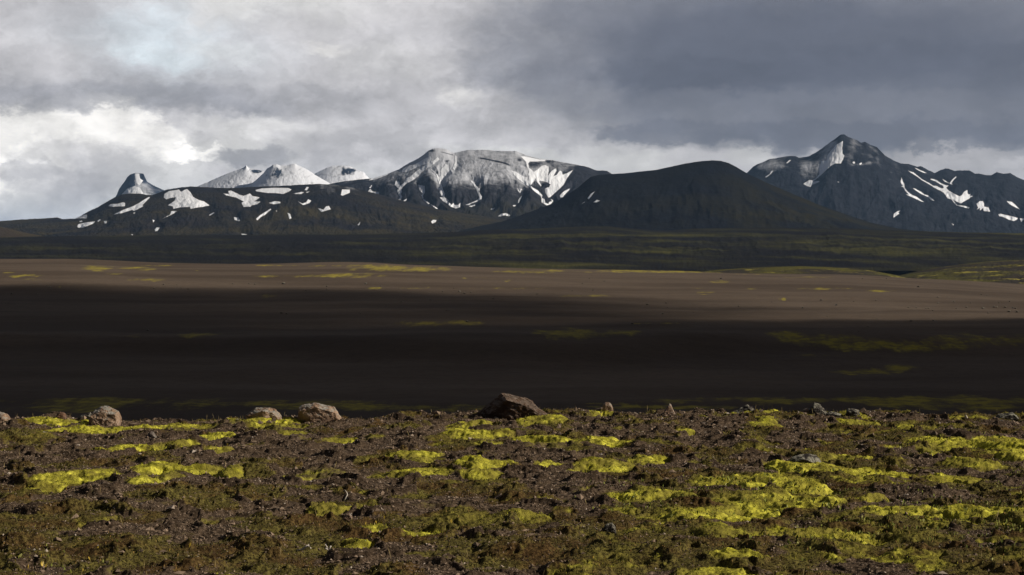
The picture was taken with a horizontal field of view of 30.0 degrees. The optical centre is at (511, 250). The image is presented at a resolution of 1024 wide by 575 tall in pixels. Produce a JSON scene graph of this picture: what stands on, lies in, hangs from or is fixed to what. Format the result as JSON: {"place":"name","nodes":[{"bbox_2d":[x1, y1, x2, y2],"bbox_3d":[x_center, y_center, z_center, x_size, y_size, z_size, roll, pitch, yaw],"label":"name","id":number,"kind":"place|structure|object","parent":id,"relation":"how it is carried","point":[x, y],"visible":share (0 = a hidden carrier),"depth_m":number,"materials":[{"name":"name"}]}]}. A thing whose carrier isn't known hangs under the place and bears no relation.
{"place":"outdoors","nodes":[
{"label":"outdoors","id":0,"kind":"place"},
{"bbox_2d":[0,227,40,237],"bbox_3d":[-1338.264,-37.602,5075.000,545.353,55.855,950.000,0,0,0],"label":"hill","id":1,"kind":"structure","parent":0,"point":[5,232],"depth_m":4986.29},
{"bbox_2d":[116,173,163,196],"bbox_3d":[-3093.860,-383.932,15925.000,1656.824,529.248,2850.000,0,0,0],"label":"mountain","id":2,"kind":"structure","parent":0,"point":[136,183],"depth_m":15836.46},
{"bbox_2d":[197,165,264,187],"bbox_3d":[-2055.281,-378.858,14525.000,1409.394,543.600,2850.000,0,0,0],"label":"mountain","id":3,"kind":"structure","parent":0,"point":[245,176],"depth_m":14453.71,"materials":[{"name":"white snow"}]},
{"bbox_2d":[0,184,507,235],"bbox_3d":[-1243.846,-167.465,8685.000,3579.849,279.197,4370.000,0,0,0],"label":"mountain","id":4,"kind":"structure","parent":0,"point":[312,209],"depth_m":7945.52,"materials":[{"name":"grey stone"}]},
{"bbox_2d":[248,164,329,186],"bbox_3d":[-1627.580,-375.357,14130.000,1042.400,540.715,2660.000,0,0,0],"label":"mountain","id":5,"kind":"structure","parent":0,"point":[283,175],"depth_m":14048.33,"materials":[{"name":"white snow"}]},
{"bbox_2d":[315,166,369,183],"bbox_3d":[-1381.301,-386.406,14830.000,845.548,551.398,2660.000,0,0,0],"label":"mountain","id":6,"kind":"structure","parent":0,"point":[333,174],"depth_m":14783.23,"materials":[{"name":"white snow"}]},
{"bbox_2d":[330,148,610,218],"bbox_3d":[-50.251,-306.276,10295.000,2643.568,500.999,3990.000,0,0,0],"label":"mountain","id":7,"kind":"structure","parent":0,"point":[502,184],"depth_m":9825.64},
{"bbox_2d":[0,259,1023,420],"bbox_3d":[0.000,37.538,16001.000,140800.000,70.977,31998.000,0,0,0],"label":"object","id":8,"kind":"structure","parent":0,"point":[77,338],"depth_m":740.71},
{"bbox_2d":[0,407,1023,574],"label":"ground","id":9,"kind":"structure","parent":0,"point":[19,537],"depth_m":13.18,"materials":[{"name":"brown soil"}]},
{"bbox_2d":[0,412,10,422],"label":"boulder","id":10,"kind":"object","parent":9,"relation":"on","point":[4,417],"visible":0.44,"depth_m":19.04,"materials":[{"name":"beige stone"}]},
{"bbox_2d":[88,406,121,425],"bbox_3d":[-4.072,1.669,19.094,0.325,0.238,0.302,0,0,0],"label":"boulder","id":11,"kind":"object","parent":9,"relation":"on","point":[105,416],"visible":0.7,"depth_m":18.96,"materials":[{"name":"brown stone"}]},
{"bbox_2d":[145,431,156,437],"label":"rock","id":12,"kind":"object","parent":9,"relation":"on","point":[151,434],"visible":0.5,"depth_m":17.57,"materials":[{"name":"grey stone"}]},
{"bbox_2d":[296,544,310,550],"bbox_3d":[-1.217,1.745,11.198,0.092,0.048,0.033,0,0,0],"label":"twig","id":13,"kind":"object","parent":9,"relation":"on","point":[306,546],"visible":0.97,"depth_m":11.20,"materials":[{"name":"brown wood"}]},
{"bbox_2d":[297,402,340,422],"bbox_3d":[-1.954,1.651,19.401,0.452,0.210,0.319,0,0,0],"label":"boulder","id":14,"kind":"object","parent":9,"relation":"on","point":[313,412],"visible":0.84,"depth_m":19.26,"materials":[{"name":"brown stone"}]},
{"bbox_2d":[343,513,351,520],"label":"rock","id":15,"kind":"object","parent":9,"relation":"on","point":[347,516],"visible":0.98,"depth_m":12.29,"materials":[{"name":"brown stone"}]},
{"bbox_2d":[18,443,750,570],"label":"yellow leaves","id":16,"kind":"object","parent":9,"relation":"on","point":[190,542],"visible":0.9,"depth_m":11.15,"materials":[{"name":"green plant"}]},
{"bbox_2d":[2,407,1018,440],"bbox_3d":[-0.052,1.997,19.276,14.662,0.736,4.497,0,0,0],"label":"rubble","id":17,"kind":"object","parent":9,"relation":"on","point":[572,429],"visible":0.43,"depth_m":19.36,"materials":[{"name":"stone"}]},
{"bbox_2d":[476,393,546,419],"bbox_3d":[0.030,1.643,19.837,0.861,0.321,0.660,0,0,14],"label":"boulder","id":18,"kind":"object","parent":9,"relation":"on","point":[508,406],"visible":0.66,"depth_m":19.58,"materials":[{"name":"brown stone"}]},
{"bbox_2d":[0,408,1023,574],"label":"moss","id":19,"kind":"object","parent":9,"relation":"on","point":[933,563],"visible":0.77,"depth_m":14.05,"materials":[{"name":"yellow plant"}]},
{"bbox_2d":[55,412,66,419],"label":"boulder","id":20,"kind":"object","parent":19,"relation":"on","point":[60,415],"visible":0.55,"depth_m":19.55,"materials":[{"name":"brown stone"}]},
{"bbox_2d":[77,412,90,420],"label":"boulder","id":21,"kind":"object","parent":19,"relation":"on","point":[87,415],"visible":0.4,"depth_m":19.49,"materials":[{"name":"stone"}]},
{"bbox_2d":[245,407,281,419],"bbox_3d":[-2.513,1.658,19.334,0.378,0.142,0.264,0,0,0],"label":"boulder","id":22,"kind":"object","parent":19,"relation":"on","point":[264,412],"visible":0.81,"depth_m":19.24,"materials":[{"name":"brown stone"}]},
{"bbox_2d":[18,423,1023,570],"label":"leafy plants","id":23,"kind":"object","parent":19,"relation":"on","point":[871,520],"visible":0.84,"depth_m":12.66,"materials":[{"name":"green plant"}]},
{"bbox_2d":[602,402,612,410],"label":"boulder","id":24,"kind":"object","parent":19,"relation":"on","point":[607,406],"visible":1,"depth_m":20.27,"materials":[{"name":"brown stone"}]},
{"bbox_2d":[729,405,754,413],"bbox_3d":[2.451,1.712,20.306,0.307,0.151,0.207,0,0,0],"label":"boulder","id":25,"kind":"object","parent":19,"relation":"on","point":[746,408],"visible":0.38,"depth_m":20.26,"materials":[{"name":"grey stone"}]},
{"bbox_2d":[846,408,859,415],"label":"boulder","id":26,"kind":"object","parent":19,"relation":"on","point":[851,412],"visible":0.89,"depth_m":20.13,"materials":[{"name":"grey stone"}]},
{"bbox_2d":[0,407,1023,574],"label":"herbs","id":27,"kind":"object","parent":9,"relation":"on","point":[476,562],"visible":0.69,"depth_m":12.18,"materials":[{"name":"green plant"}]},
{"bbox_2d":[0,405,1023,574],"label":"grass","id":28,"kind":"structure","parent":9,"relation":"on","point":[548,476],"depth_m":14.30,"materials":[{"name":"green plant"}]},
{"bbox_2d":[601,523,615,533],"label":"rock","id":29,"kind":"object","parent":9,"relation":"on","point":[610,527],"visible":0.97,"depth_m":11.69,"materials":[{"name":"grey stone"}]},
{"bbox_2d":[663,403,674,415],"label":"boulder","id":30,"kind":"object","parent":9,"relation":"on","point":[669,410],"visible":0.98,"depth_m":19.93,"materials":[{"name":"brown stone"}]},
{"bbox_2d":[788,453,820,462],"bbox_3d":[2.355,1.694,15.380,0.292,0.121,0.196,0,0,0],"label":"rock","id":31,"kind":"object","parent":9,"relation":"on","point":[806,458],"visible":0.54,"depth_m":15.32,"materials":[{"name":"grey stone"}]},
{"bbox_2d":[809,402,826,415],"bbox_3d":[3.231,1.683,20.168,0.194,0.159,0.130,0,0,0],"label":"boulder","id":32,"kind":"object","parent":9,"relation":"on","point":[816,408],"visible":0.66,"depth_m":20.13,"materials":[{"name":"grey stone"}]},
{"bbox_2d":[827,411,841,416],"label":"boulder","id":33,"kind":"object","parent":9,"relation":"on","point":[834,414],"visible":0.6,"depth_m":20.13,"materials":[{"name":"grey stone"}]},
{"bbox_2d":[995,412,1018,420],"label":"boulder","id":34,"kind":"object","parent":9,"relation":"on","point":[1011,416],"visible":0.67,"depth_m":19.58,"materials":[{"name":"grey stone"}]},
{"bbox_2d":[0,226,1023,270],"bbox_3d":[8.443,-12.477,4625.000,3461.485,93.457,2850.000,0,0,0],"label":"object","id":35,"kind":"structure","parent":0,"point":[621,248],"depth_m":3844.65,"materials":[{"name":"grey soil"}]},
{"bbox_2d":[0,0,1023,220],"label":"sky","id":36,"kind":"structure","parent":0,"point":[95,94],"materials":[{"name":"grey"}]},
{"bbox_2d":[459,160,916,231],"bbox_3d":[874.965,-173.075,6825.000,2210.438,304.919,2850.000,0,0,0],"label":"hill","id":37,"kind":"structure","parent":0,"point":[708,194],"depth_m":6313.56,"materials":[{"name":"grey stone"}]},
{"bbox_2d":[705,266,905,277],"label":"hill","id":38,"kind":"structure","parent":0,"point":[802,270],"depth_m":2448.46,"materials":[{"name":"green plant"}]},
{"bbox_2d":[747,134,1023,232],"bbox_3d":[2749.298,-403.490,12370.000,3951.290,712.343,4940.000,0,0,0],"label":"mountain","id":39,"kind":"structure","parent":0,"point":[847,175],"depth_m":11598.70,"materials":[{"name":"grey stone"}]},
{"bbox_2d":[900,260,1023,283],"bbox_3d":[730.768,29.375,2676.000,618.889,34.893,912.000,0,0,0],"label":"hill","id":40,"kind":"structure","parent":0,"point":[1008,271],"depth_m":2517.71,"materials":[{"name":"green plant"}]}
]}

